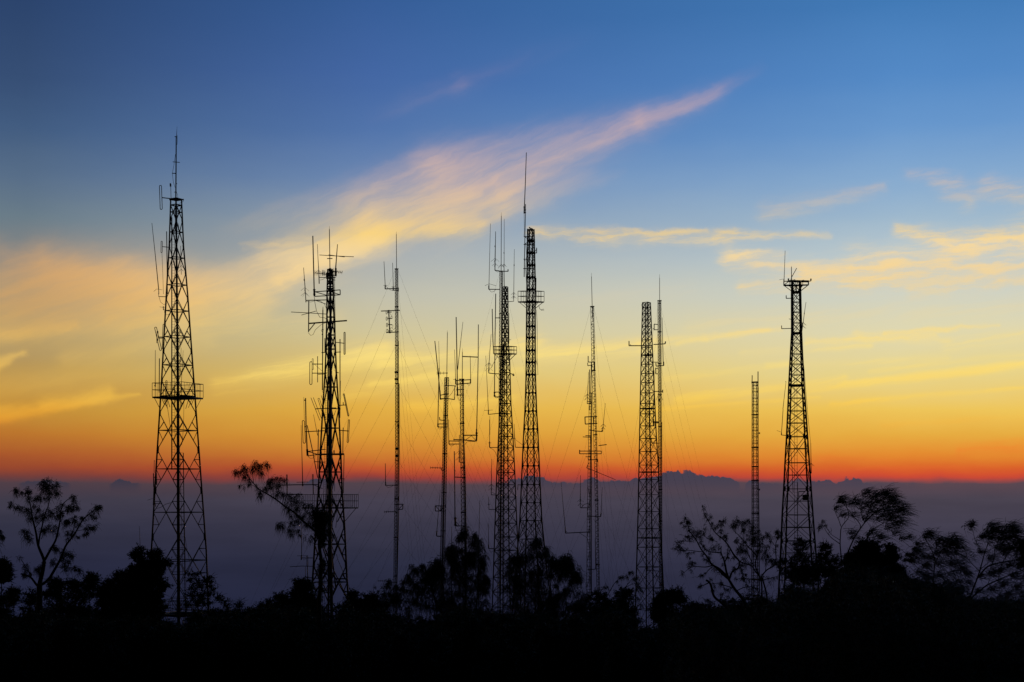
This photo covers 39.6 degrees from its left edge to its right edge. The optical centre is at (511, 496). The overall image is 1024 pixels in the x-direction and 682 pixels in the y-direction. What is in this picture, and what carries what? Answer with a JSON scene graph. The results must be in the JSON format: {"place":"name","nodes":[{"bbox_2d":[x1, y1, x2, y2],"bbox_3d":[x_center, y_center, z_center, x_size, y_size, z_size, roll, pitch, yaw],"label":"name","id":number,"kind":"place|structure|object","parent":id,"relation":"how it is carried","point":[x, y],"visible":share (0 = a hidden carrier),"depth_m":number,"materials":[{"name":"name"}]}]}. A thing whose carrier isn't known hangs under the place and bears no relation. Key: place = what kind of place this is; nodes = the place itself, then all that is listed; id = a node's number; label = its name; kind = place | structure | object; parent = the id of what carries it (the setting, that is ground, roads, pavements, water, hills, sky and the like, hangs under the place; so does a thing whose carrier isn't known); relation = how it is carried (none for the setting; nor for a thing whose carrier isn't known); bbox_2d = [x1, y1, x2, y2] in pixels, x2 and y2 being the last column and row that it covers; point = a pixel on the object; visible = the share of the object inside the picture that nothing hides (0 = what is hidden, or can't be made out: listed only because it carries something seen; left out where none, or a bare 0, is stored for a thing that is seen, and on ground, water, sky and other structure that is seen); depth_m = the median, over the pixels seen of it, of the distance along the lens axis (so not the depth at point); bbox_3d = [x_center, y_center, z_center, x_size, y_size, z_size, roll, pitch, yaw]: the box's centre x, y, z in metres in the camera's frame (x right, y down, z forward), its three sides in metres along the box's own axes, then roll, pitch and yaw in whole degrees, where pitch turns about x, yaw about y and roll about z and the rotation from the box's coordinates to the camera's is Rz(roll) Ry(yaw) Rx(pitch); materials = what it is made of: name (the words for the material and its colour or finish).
{"place":"outdoors","nodes":[
{"label":"outdoors","id":0,"kind":"place"},
{"bbox_2d":[105,542,176,622],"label":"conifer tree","id":1,"kind":"object","parent":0,"point":[142,587],"visible":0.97,"depth_m":114.47,"materials":[{"name":"black plant"}]},
{"bbox_2d":[0,0,1023,629],"label":"sky","id":2,"kind":"structure","parent":0,"point":[873,150],"materials":[{"name":"multicoloured"}]},
{"bbox_3d":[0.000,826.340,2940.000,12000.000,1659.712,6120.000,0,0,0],"label":"ground","id":3,"kind":"structure","parent":0,"visible":0},
{"bbox_2d":[0,530,5,553],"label":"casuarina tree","id":4,"kind":"object","parent":3,"relation":"on","point":[2,537],"visible":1,"depth_m":84.70,"materials":[{"name":"black plant"}]},
{"bbox_2d":[0,555,17,620],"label":"round topped tree","id":5,"kind":"object","parent":3,"relation":"on","point":[6,573],"visible":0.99,"depth_m":103.84,"materials":[{"name":"black plant"}]},
{"bbox_2d":[3,584,26,616],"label":"leafy bush","id":6,"kind":"object","parent":3,"relation":"on","point":[13,592],"visible":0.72,"depth_m":124.61,"materials":[{"name":"black plant"}]},
{"bbox_2d":[18,585,48,616],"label":"lacy bush","id":7,"kind":"object","parent":3,"relation":"on","point":[30,600],"visible":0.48,"depth_m":129.72,"materials":[{"name":"black plant"}]},
{"bbox_2d":[42,575,66,614],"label":"leafy bush","id":8,"kind":"object","parent":3,"relation":"on","point":[55,586],"visible":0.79,"depth_m":121.62,"materials":[{"name":"black plant"}]},
{"bbox_2d":[7,476,103,614],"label":"forked tree","id":9,"kind":"object","parent":3,"relation":"on","point":[45,488],"visible":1,"depth_m":109.86,"materials":[{"name":"black plant"}]},
{"bbox_2d":[49,570,103,620],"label":"leafy bush","id":10,"kind":"object","parent":3,"relation":"on","point":[81,589],"visible":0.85,"depth_m":119.71,"materials":[{"name":"black plant"}]},
{"bbox_2d":[92,567,125,621],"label":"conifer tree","id":11,"kind":"object","parent":3,"relation":"on","point":[102,593],"visible":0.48,"depth_m":116.73,"materials":[{"name":"black plant"}]},
{"bbox_2d":[149,133,208,623],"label":"lattice tower","id":12,"kind":"structure","parent":3,"relation":"on","point":[178,613],"depth_m":189.55,"materials":[{"name":"metal"}]},
{"bbox_2d":[181,567,234,623],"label":"feathery tree","id":13,"kind":"object","parent":3,"relation":"on","point":[195,596],"visible":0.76,"depth_m":127.84,"materials":[{"name":"black plant"}]},
{"bbox_2d":[228,597,256,618],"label":"spindly bush","id":14,"kind":"object","parent":3,"relation":"on","point":[239,604],"visible":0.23,"depth_m":121.88,"materials":[{"name":"black plant"}]},
{"bbox_2d":[245,590,287,615],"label":"leafy bush","id":15,"kind":"object","parent":3,"relation":"on","point":[270,601],"visible":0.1,"depth_m":117.88,"materials":[{"name":"black plant"}]},
{"bbox_2d":[231,460,332,629],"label":"casuarina tree","id":16,"kind":"object","parent":3,"relation":"on","point":[318,526],"visible":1,"depth_m":99.89,"materials":[{"name":"black plant"}]},
{"bbox_2d":[272,576,325,615],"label":"vine draped shrub","id":17,"kind":"object","parent":3,"relation":"on","point":[300,590],"visible":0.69,"depth_m":111.67,"materials":[{"name":"black plant"}]},
{"bbox_2d":[282,227,358,622],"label":"lattice tower","id":18,"kind":"structure","parent":3,"relation":"on","point":[327,472],"depth_m":149.75,"materials":[{"name":"metal"}]},
{"bbox_2d":[338,585,394,624],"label":"leafy bush","id":19,"kind":"object","parent":3,"relation":"on","point":[367,601],"visible":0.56,"depth_m":111.79,"materials":[{"name":"black plant"}]},
{"bbox_2d":[252,234,517,616],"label":"guyed mast","id":20,"kind":"object","parent":3,"relation":"on","point":[396,498],"visible":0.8,"depth_m":219.95,"materials":[{"name":"metal"}]},
{"bbox_2d":[393,611,435,625],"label":"lacy bush","id":21,"kind":"object","parent":3,"relation":"on","point":[422,619],"visible":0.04,"depth_m":139.78,"materials":[{"name":"black plant"}]},
{"bbox_2d":[329,332,512,613],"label":"guyed mast","id":22,"kind":"object","parent":3,"relation":"on","point":[444,460],"visible":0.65,"depth_m":239.79,"materials":[{"name":"metal"}]},
{"bbox_2d":[379,522,493,624],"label":"casuarina tree","id":23,"kind":"object","parent":3,"relation":"on","point":[434,574],"visible":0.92,"depth_m":129.50,"materials":[{"name":"black plant"}]},
{"bbox_2d":[376,317,523,606],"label":"guyed mast","id":24,"kind":"object","parent":3,"relation":"on","point":[463,453],"visible":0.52,"depth_m":249.94,"materials":[{"name":"metal"}]},
{"bbox_2d":[403,216,571,613],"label":"guyed mast","id":25,"kind":"object","parent":3,"relation":"on","point":[501,283],"visible":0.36,"depth_m":244.96,"materials":[{"name":"metal"}]},
{"bbox_2d":[484,286,520,612],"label":"lattice tower","id":26,"kind":"structure","parent":3,"relation":"on","point":[504,354],"depth_m":229.78,"materials":[{"name":"metal"}]},
{"bbox_2d":[0,559,1023,681],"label":"undergrowth","id":27,"kind":"object","parent":3,"relation":"on","point":[856,624],"visible":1,"depth_m":85.82,"materials":[{"name":"black plant"}]},
{"bbox_2d":[512,152,549,611],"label":"lattice tower","id":28,"kind":"structure","parent":3,"relation":"on","point":[527,269],"depth_m":199.89,"materials":[{"name":"metal"}]},
{"bbox_2d":[499,537,593,622],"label":"casuarina tree","id":29,"kind":"object","parent":3,"relation":"on","point":[565,565],"visible":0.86,"depth_m":134.57,"materials":[{"name":"black plant"}]},
{"bbox_2d":[508,273,669,604],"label":"guyed mast","id":30,"kind":"object","parent":3,"relation":"on","point":[596,472],"visible":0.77,"depth_m":259.88,"materials":[{"name":"metal"}]},
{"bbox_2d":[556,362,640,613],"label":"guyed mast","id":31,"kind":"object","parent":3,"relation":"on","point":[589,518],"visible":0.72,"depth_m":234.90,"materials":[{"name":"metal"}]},
{"bbox_2d":[566,570,644,631],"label":"leafy bush","id":32,"kind":"object","parent":3,"relation":"on","point":[601,599],"visible":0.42,"depth_m":117.77,"materials":[{"name":"black plant"}]},
{"bbox_2d":[629,302,663,633],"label":"lattice tower","id":33,"kind":"structure","parent":3,"relation":"on","point":[646,319],"depth_m":219.80,"materials":[{"name":"metal"}]},
{"bbox_2d":[606,275,716,607],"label":"guyed mast","id":34,"kind":"object","parent":3,"relation":"on","point":[660,399],"visible":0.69,"depth_m":279.96,"materials":[{"name":"metal"}]},
{"bbox_2d":[644,585,693,626],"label":"leafy bush","id":35,"kind":"object","parent":3,"relation":"on","point":[670,597],"visible":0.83,"depth_m":127.65,"materials":[{"name":"black plant"}]},
{"bbox_2d":[679,598,708,613],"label":"leafy bush","id":36,"kind":"object","parent":3,"relation":"on","point":[702,605],"visible":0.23,"depth_m":123.81,"materials":[{"name":"black plant"}]},
{"bbox_2d":[671,504,758,609],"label":"bare tree","id":37,"kind":"object","parent":3,"relation":"on","point":[708,560],"visible":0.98,"depth_m":119.92,"materials":[{"name":"black plant"}]},
{"bbox_2d":[703,593,753,611],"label":"lacy bush","id":38,"kind":"object","parent":3,"relation":"on","point":[732,601],"visible":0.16,"depth_m":129.96,"materials":[{"name":"black plant"}]},
{"bbox_2d":[751,375,759,598],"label":"guyed mast","id":39,"kind":"object","parent":3,"relation":"on","point":[756,472],"visible":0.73,"depth_m":249.74,"materials":[{"name":"metal"}]},
{"bbox_2d":[730,516,799,596],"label":"bare tree","id":40,"kind":"object","parent":3,"relation":"on","point":[773,562],"visible":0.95,"depth_m":123.94,"materials":[{"name":"black plant"}]},
{"bbox_2d":[777,262,818,598],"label":"lattice tower","id":41,"kind":"structure","parent":3,"relation":"on","point":[802,385],"depth_m":189.72,"materials":[{"name":"metal"}]},
{"bbox_2d":[776,535,827,587],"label":"leafy tree","id":42,"kind":"object","parent":3,"relation":"on","point":[802,569],"visible":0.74,"depth_m":127.77,"materials":[{"name":"black plant"}]},
{"bbox_2d":[809,538,843,585],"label":"leafy tree","id":43,"kind":"object","parent":3,"relation":"on","point":[824,558],"visible":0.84,"depth_m":123.79,"materials":[{"name":"black plant"}]},
{"bbox_2d":[817,482,920,567],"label":"casuarina tree","id":44,"kind":"object","parent":3,"relation":"on","point":[898,506],"visible":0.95,"depth_m":89.74,"materials":[{"name":"black plant"}]},
{"bbox_2d":[839,536,907,576],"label":"bush","id":45,"kind":"object","parent":3,"relation":"on","point":[867,551],"visible":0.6,"depth_m":81.69,"materials":[{"name":"black plant"}]},
{"bbox_2d":[901,527,981,598],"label":"casuarina tree","id":46,"kind":"object","parent":3,"relation":"on","point":[952,545],"visible":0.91,"depth_m":85.95,"materials":[{"name":"black plant"}]},
{"bbox_2d":[960,518,1023,600],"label":"casuarina tree","id":47,"kind":"object","parent":3,"relation":"on","point":[996,532],"visible":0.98,"depth_m":79.83,"materials":[{"name":"black plant"}]}
]}

